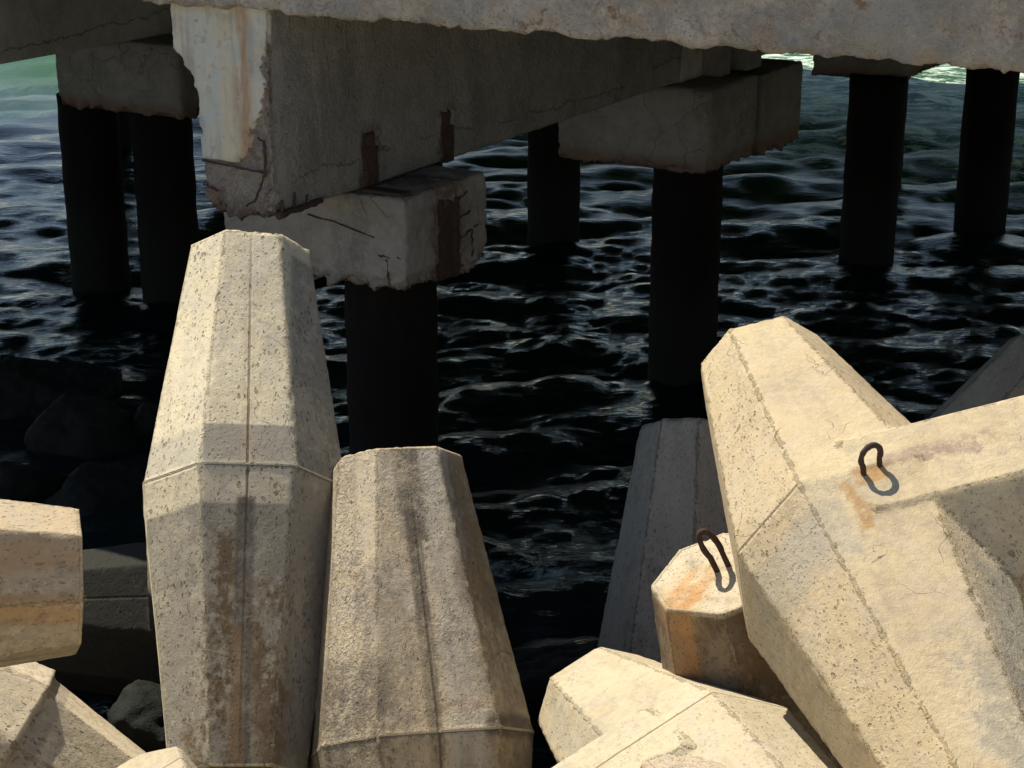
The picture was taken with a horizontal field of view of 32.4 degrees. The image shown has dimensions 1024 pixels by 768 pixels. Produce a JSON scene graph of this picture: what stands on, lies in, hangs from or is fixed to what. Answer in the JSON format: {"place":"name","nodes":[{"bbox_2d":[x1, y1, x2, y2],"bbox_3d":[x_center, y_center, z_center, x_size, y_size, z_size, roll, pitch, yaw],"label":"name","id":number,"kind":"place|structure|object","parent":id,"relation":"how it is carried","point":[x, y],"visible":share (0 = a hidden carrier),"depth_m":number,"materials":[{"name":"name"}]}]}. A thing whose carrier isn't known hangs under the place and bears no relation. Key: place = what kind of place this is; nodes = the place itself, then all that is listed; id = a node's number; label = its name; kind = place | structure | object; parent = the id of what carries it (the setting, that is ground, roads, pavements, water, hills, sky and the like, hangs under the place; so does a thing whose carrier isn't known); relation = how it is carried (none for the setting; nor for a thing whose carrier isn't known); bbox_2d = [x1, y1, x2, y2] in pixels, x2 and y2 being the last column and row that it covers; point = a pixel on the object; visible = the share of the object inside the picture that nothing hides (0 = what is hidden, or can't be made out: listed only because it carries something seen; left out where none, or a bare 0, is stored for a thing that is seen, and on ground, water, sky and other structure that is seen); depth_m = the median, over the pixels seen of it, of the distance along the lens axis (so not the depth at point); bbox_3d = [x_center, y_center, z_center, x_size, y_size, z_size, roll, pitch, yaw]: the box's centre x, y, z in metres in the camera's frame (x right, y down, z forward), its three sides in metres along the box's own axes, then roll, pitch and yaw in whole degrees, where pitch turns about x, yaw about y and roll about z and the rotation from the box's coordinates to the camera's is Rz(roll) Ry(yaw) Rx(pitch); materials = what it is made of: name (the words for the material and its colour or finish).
{"place":"outdoors","nodes":[
{"label":"outdoors","id":0,"kind":"place"},
{"bbox_2d":[0,53,1023,767],"bbox_3d":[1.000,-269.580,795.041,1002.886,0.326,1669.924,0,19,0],"label":"water","id":1,"kind":"structure","parent":0,"point":[552,399],"depth_m":16.67,"materials":[{"name":"black liquid"}]},
{"bbox_2d":[0,460,67,500],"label":"boulder","id":2,"kind":"object","parent":1,"relation":"in","point":[19,482],"visible":0.58,"depth_m":12.39,"materials":[{"name":"black stone"}]},
{"bbox_2d":[0,356,122,419],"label":"boulder","id":3,"kind":"object","parent":1,"relation":"in","point":[35,388],"visible":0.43,"depth_m":14.21,"materials":[{"name":"black stone"}]},
{"bbox_2d":[0,662,145,767],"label":"dolos","id":4,"kind":"object","parent":1,"relation":"in","point":[48,719],"visible":0.84,"depth_m":7.86,"materials":[{"name":"concrete"}]},
{"bbox_2d":[24,392,141,458],"bbox_3d":[-3.251,0.477,13.351,0.880,0.801,0.884,19,20,-17],"label":"boulder","id":5,"kind":"object","parent":1,"relation":"in","point":[81,426],"visible":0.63,"depth_m":13.10,"materials":[{"name":"black stone"}]},
{"bbox_2d":[45,462,144,516],"bbox_3d":[-2.914,0.867,12.348,0.917,0.600,0.926,5,20,15],"label":"boulder","id":6,"kind":"object","parent":1,"relation":"in","point":[87,488],"visible":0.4,"depth_m":12.22,"materials":[{"name":"black stone"}]},
{"bbox_2d":[107,679,165,752],"bbox_3d":[-1.836,1.742,8.928,0.408,0.398,0.490,-2,24,-24],"label":"boulder","id":7,"kind":"object","parent":1,"relation":"in","point":[135,714],"visible":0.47,"depth_m":8.80,"materials":[{"name":"grey stone"}]},
{"bbox_2d":[132,402,158,439],"bbox_3d":[-2.744,0.318,13.578,0.366,0.399,0.452,5,20,14],"label":"boulder","id":8,"kind":"object","parent":1,"relation":"in","point":[144,421],"visible":0.41,"depth_m":13.40,"materials":[{"name":"black stone"}]},
{"bbox_2d":[117,647,837,767],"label":"dolos","id":9,"kind":"object","parent":1,"relation":"in","point":[602,707],"visible":0.88,"depth_m":6.45,"materials":[{"name":"concrete"}]},
{"bbox_2d":[701,316,1023,767],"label":"dolos","id":10,"kind":"object","parent":9,"relation":"on","point":[876,541],"visible":1,"depth_m":5.94,"materials":[{"name":"concrete"}]},
{"bbox_2d":[0,0,1023,454],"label":"pier","id":11,"kind":"structure","parent":1,"relation":"in","point":[336,134],"depth_m":11.14,"materials":[{"name":"concrete"}]},
{"bbox_2d":[512,640,598,735],"bbox_3d":[0.322,1.655,9.658,1.085,0.496,0.733,-6,20,-16],"label":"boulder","id":12,"kind":"object","parent":1,"relation":"in","point":[538,668],"visible":0.22,"depth_m":9.39,"materials":[{"name":"black stone"}]},
{"bbox_2d":[640,754,726,767],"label":"dolos","id":13,"kind":"object","parent":1,"relation":"in","point":[665,761],"visible":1,"depth_m":5.27,"materials":[{"name":"concrete"}]},
{"bbox_2d":[929,335,1023,418],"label":"dolos","id":14,"kind":"object","parent":1,"relation":"in","point":[998,376],"visible":0.09,"depth_m":9.01,"materials":[{"name":"concrete"}]},
{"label":"ground","id":15,"kind":"structure","parent":0,"visible":0},
{"bbox_2d":[0,499,82,667],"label":"dolos","id":16,"kind":"object","parent":15,"relation":"on","point":[41,584],"visible":1,"depth_m":6.60,"materials":[{"name":"concrete"}]},
{"bbox_2d":[36,230,340,767],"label":"dolos","id":17,"kind":"object","parent":15,"relation":"on","point":[203,605],"visible":0.7,"depth_m":7.84,"materials":[{"name":"concrete"}]},
{"bbox_2d":[307,446,533,767],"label":"dolos","id":18,"kind":"object","parent":15,"relation":"on","point":[417,667],"visible":0.77,"depth_m":7.53,"materials":[{"name":"concrete"}]},
{"bbox_2d":[598,418,728,662],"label":"dolos","id":19,"kind":"object","parent":15,"relation":"on","point":[673,503],"visible":0.34,"depth_m":8.83,"materials":[{"name":"concrete"}]},
{"bbox_2d":[651,528,842,767],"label":"dolos","id":20,"kind":"object","parent":15,"relation":"on","point":[701,625],"visible":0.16,"depth_m":6.79,"materials":[{"name":"concrete"}]}
]}

